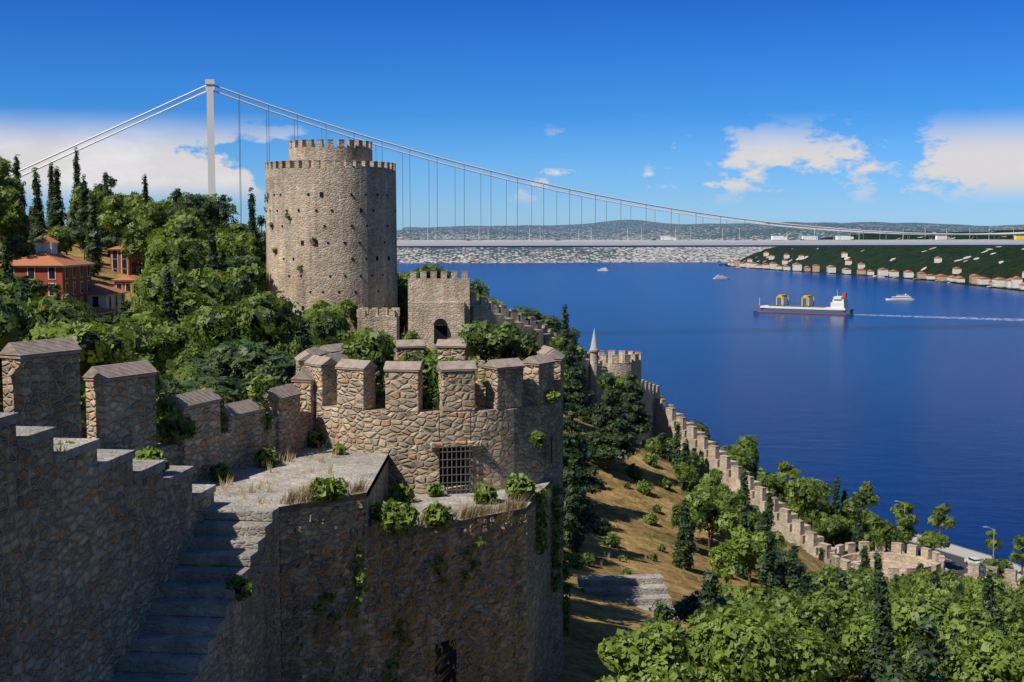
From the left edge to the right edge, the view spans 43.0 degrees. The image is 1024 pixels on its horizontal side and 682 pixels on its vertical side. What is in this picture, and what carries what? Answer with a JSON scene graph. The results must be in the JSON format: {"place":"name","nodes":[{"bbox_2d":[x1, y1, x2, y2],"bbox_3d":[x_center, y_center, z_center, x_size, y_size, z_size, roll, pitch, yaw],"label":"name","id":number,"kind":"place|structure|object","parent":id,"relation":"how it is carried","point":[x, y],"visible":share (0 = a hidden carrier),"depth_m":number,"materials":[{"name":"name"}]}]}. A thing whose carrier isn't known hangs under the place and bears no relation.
{"place":"outdoors","nodes":[
{"label":"outdoors","id":0,"kind":"place"},
{"bbox_2d":[0,232,148,317],"bbox_3d":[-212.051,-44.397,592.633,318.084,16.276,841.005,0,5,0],"label":"house","id":1,"kind":"structure","parent":0,"point":[41,273],"depth_m":180.51,"materials":[{"name":"brown paint"}]},
{"bbox_2d":[11,232,142,317],"bbox_3d":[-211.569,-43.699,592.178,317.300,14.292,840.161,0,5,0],"label":"house windows","id":2,"kind":"structure","parent":1,"relation":"in","point":[52,274],"depth_m":183.95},
{"bbox_2d":[0,231,221,317],"bbox_3d":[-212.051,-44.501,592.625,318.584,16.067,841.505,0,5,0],"label":"house trim","id":3,"kind":"structure","parent":1,"relation":"attached to","point":[51,248],"depth_m":180.66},
{"bbox_2d":[0,235,872,681],"bbox_3d":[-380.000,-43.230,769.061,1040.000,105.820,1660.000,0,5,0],"label":"grassy hillside","id":4,"kind":"structure","parent":0,"point":[594,621],"depth_m":160.63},
{"bbox_2d":[0,227,221,312],"bbox_3d":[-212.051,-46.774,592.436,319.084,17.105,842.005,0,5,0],"label":"house roofs","id":5,"kind":"structure","parent":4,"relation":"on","point":[42,258],"depth_m":179.00,"materials":[{"name":"orange tile"}]},
{"bbox_2d":[0,347,563,681],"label":"fortress wall","id":6,"kind":"structure","parent":4,"relation":"on","point":[89,558],"depth_m":58.90,"materials":[{"name":"beige stone"}]},
{"bbox_2d":[0,412,552,681],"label":"stone walkway","id":7,"kind":"structure","parent":6,"relation":"on","point":[195,591],"depth_m":53.15,"materials":[{"name":"grey stone"}]},
{"bbox_2d":[0,337,564,418],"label":"merlon caps","id":8,"kind":"object","parent":6,"relation":"on","point":[336,357],"visible":0.76,"depth_m":70.40,"materials":[{"name":"grey stone"}]},
{"bbox_2d":[441,447,472,494],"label":"window grille","id":9,"kind":"object","parent":6,"relation":"on","point":[456,467],"visible":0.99,"depth_m":70.84,"materials":[{"name":"grey metal"}]},
{"bbox_2d":[435,437,551,681],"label":"window openings","id":10,"kind":"object","parent":6,"relation":"in","point":[447,671],"visible":0.41,"depth_m":64.63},
{"bbox_2d":[54,414,718,681],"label":"dry grass tufts","id":11,"kind":"object","parent":4,"relation":"on","point":[467,512],"visible":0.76,"depth_m":62.43,"materials":[{"name":"beige plant"}]},
{"bbox_2d":[280,502,528,681],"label":"wall stones","id":12,"kind":"object","parent":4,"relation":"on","point":[435,589],"visible":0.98,"depth_m":62.31,"materials":[{"name":"grey stone"}]},
{"bbox_2d":[0,146,1005,681],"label":"trees","id":13,"kind":"object","parent":4,"relation":"on","point":[596,444],"visible":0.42,"depth_m":159.66,"materials":[{"name":"green plant"}]},
{"bbox_2d":[0,156,1023,681],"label":"trees","id":14,"kind":"object","parent":4,"relation":"on","point":[180,346],"visible":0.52,"depth_m":99.36,"materials":[{"name":"green plant"}]},
{"bbox_2d":[0,153,1023,681],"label":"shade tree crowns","id":15,"kind":"object","parent":4,"relation":"on","point":[88,341],"visible":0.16,"depth_m":126.15,"materials":[{"name":"green plant"}]},
{"bbox_2d":[0,188,1023,681],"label":"trees trunks and limbs","id":16,"kind":"object","parent":4,"relation":"on","point":[834,544],"visible":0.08,"depth_m":197.95,"materials":[{"name":"brown plant"}]},
{"bbox_2d":[577,574,678,618],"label":"stone steps","id":17,"kind":"structure","parent":4,"relation":"on","point":[644,591],"depth_m":112.60,"materials":[{"name":"stone"}]},
{"bbox_2d":[265,140,1023,590],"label":"fortress walls","id":18,"kind":"structure","parent":4,"relation":"on","point":[453,302],"depth_m":226.67,"materials":[{"name":"beige stone"}]},
{"bbox_2d":[265,192,446,343],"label":"fortress openings","id":19,"kind":"object","parent":18,"relation":"in","point":[440,328],"visible":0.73,"depth_m":223.87,"materials":[{"name":"black"}]},
{"bbox_2d":[590,329,598,349],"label":"conical spire","id":20,"kind":"structure","parent":18,"relation":"part of","point":[594,345],"depth_m":252.46,"materials":[{"name":"grey"}]},
{"bbox_2d":[265,139,1023,572],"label":"battlements","id":21,"kind":"object","parent":18,"relation":"on","point":[833,549],"visible":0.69,"depth_m":253.94,"materials":[{"name":"beige stone"}]},
{"bbox_2d":[910,534,1016,576],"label":"road kerbs and sea wall","id":22,"kind":"structure","parent":4,"relation":"on","point":[961,556],"depth_m":283.42,"materials":[{"name":"grey concrete"}]},
{"bbox_2d":[0,0,1023,232],"label":"sky","id":23,"kind":"structure","parent":0,"point":[805,111],"materials":[{"name":"blue"}]},
{"bbox_2d":[205,79,1023,247],"bbox_3d":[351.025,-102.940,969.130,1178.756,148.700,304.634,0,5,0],"label":"bridge deck and towers","id":24,"kind":"structure","parent":0,"point":[427,243],"depth_m":894.46,"materials":[{"name":"grey metal"}]},
{"bbox_2d":[8,84,1023,234],"bbox_3d":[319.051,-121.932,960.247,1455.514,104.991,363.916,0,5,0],"label":"bridge cables","id":25,"kind":"object","parent":24,"relation":"attached to","point":[784,224],"visible":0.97,"depth_m":878.58,"materials":[{"name":"grey metal"}]},
{"bbox_2d":[238,96,1015,240],"bbox_3d":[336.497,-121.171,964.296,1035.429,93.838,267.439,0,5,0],"label":"bridge hangers","id":26,"kind":"object","parent":25,"relation":"hanging from","point":[506,198],"visible":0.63,"depth_m":878.86},
{"bbox_2d":[397,236,1013,561],"bbox_3d":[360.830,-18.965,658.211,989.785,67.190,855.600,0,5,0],"label":"traffic","id":27,"kind":"object","parent":24,"relation":"on","point":[804,238],"depth_m":929.75,"materials":[{"name":"white metal"}]},
{"bbox_2d":[476,239,982,563],"bbox_3d":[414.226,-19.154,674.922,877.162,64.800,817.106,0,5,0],"label":"silver traffic","id":28,"kind":"object","parent":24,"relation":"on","point":[970,561],"visible":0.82,"depth_m":272.87,"materials":[{"name":"silver metal"}]},
{"bbox_2d":[1014,236,1023,239],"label":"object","id":29,"kind":"object","parent":24,"relation":"on","point":[1018,237],"visible":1,"depth_m":972.09,"materials":[{"name":"yellow metal"}]},
{"bbox_2d":[397,262,1023,566],"bbox_3d":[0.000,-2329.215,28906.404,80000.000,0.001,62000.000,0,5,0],"label":"sea water","id":30,"kind":"structure","parent":0,"point":[925,415],"depth_m":708.85,"materials":[{"name":"blue liquid"}]},
{"bbox_2d":[598,267,914,299],"bbox_3d":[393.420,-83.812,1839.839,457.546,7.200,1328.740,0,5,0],"label":"boats","id":31,"kind":"object","parent":30,"relation":"on","point":[716,277],"visible":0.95,"depth_m":1401.55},
{"bbox_2d":[758,293,846,314],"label":"ship funnel and boot","id":32,"kind":"object","parent":30,"relation":"on","point":[844,295],"visible":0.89,"depth_m":1153.88,"materials":[{"name":"red metal"}]},
{"bbox_2d":[776,294,813,305],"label":"ship cranes","id":33,"kind":"object","parent":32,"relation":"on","point":[782,296],"visible":1,"depth_m":1178.10,"materials":[{"name":"yellow metal"}]},
{"bbox_2d":[753,305,853,314],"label":"ship hull","id":34,"kind":"object","parent":30,"relation":"on","point":[757,308],"visible":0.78,"depth_m":1168.86,"materials":[{"name":"metal"}]},
{"bbox_2d":[768,304,825,307],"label":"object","id":35,"kind":"object","parent":34,"relation":"on","point":[797,305],"visible":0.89,"depth_m":1174.94,"materials":[{"name":"grey metal"}]},
{"bbox_2d":[759,290,847,307],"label":"ship superstructure","id":36,"kind":"object","parent":34,"relation":"on","point":[839,302],"visible":1,"depth_m":1152.85,"materials":[{"name":"white metal"}]},
{"bbox_2d":[760,305,849,309],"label":"ship bulwark","id":37,"kind":"object","parent":34,"relation":"on","point":[815,308],"visible":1,"depth_m":1167.26,"materials":[{"name":"metal"}]},
{"bbox_2d":[851,314,1023,320],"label":"ship wake","id":38,"kind":"object","parent":30,"relation":"on","point":[959,318],"visible":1,"depth_m":1110.74,"materials":[{"name":"white liquid"}]},
{"bbox_2d":[397,220,1023,262],"bbox_3d":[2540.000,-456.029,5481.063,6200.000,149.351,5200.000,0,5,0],"label":"shore","id":39,"kind":"structure","parent":0,"point":[614,229],"depth_m":3914.45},
{"bbox_2d":[718,230,1023,291],"bbox_3d":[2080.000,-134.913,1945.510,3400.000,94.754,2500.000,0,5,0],"label":"headland","id":40,"kind":"structure","parent":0,"point":[993,262],"depth_m":2223.85,"materials":[{"name":"green plant"}]},
{"bbox_2d":[734,261,991,284],"bbox_3d":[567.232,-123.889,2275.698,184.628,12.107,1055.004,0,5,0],"label":"ochre house walls","id":41,"kind":"structure","parent":40,"relation":"on","point":[972,279],"depth_m":2015.94,"materials":[{"name":"beige paint"}]},
{"bbox_2d":[728,253,1023,289],"bbox_3d":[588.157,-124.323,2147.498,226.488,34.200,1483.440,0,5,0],"label":"house walls","id":42,"kind":"structure","parent":40,"relation":"on","point":[1013,283],"depth_m":2148.61,"materials":[{"name":"white paint"}]},
{"bbox_2d":[728,251,1023,284],"bbox_3d":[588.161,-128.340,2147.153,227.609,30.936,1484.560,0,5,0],"label":"waterfront houses","id":43,"kind":"structure","parent":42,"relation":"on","point":[997,278],"depth_m":2074.45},
{"bbox_2d":[813,524,1023,581],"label":"road pavements","id":44,"kind":"structure","parent":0,"point":[959,551],"depth_m":282.39,"materials":[{"name":"grey concrete"}]},
{"bbox_2d":[816,479,993,559],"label":"street lamps","id":45,"kind":"object","parent":44,"relation":"on","point":[983,526],"visible":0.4,"depth_m":270.56,"materials":[{"name":"silver metal"}]},
{"bbox_2d":[865,532,1003,578],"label":"road retaining wall","id":46,"kind":"structure","parent":0,"point":[958,564],"depth_m":275.95,"materials":[{"name":"grey"}]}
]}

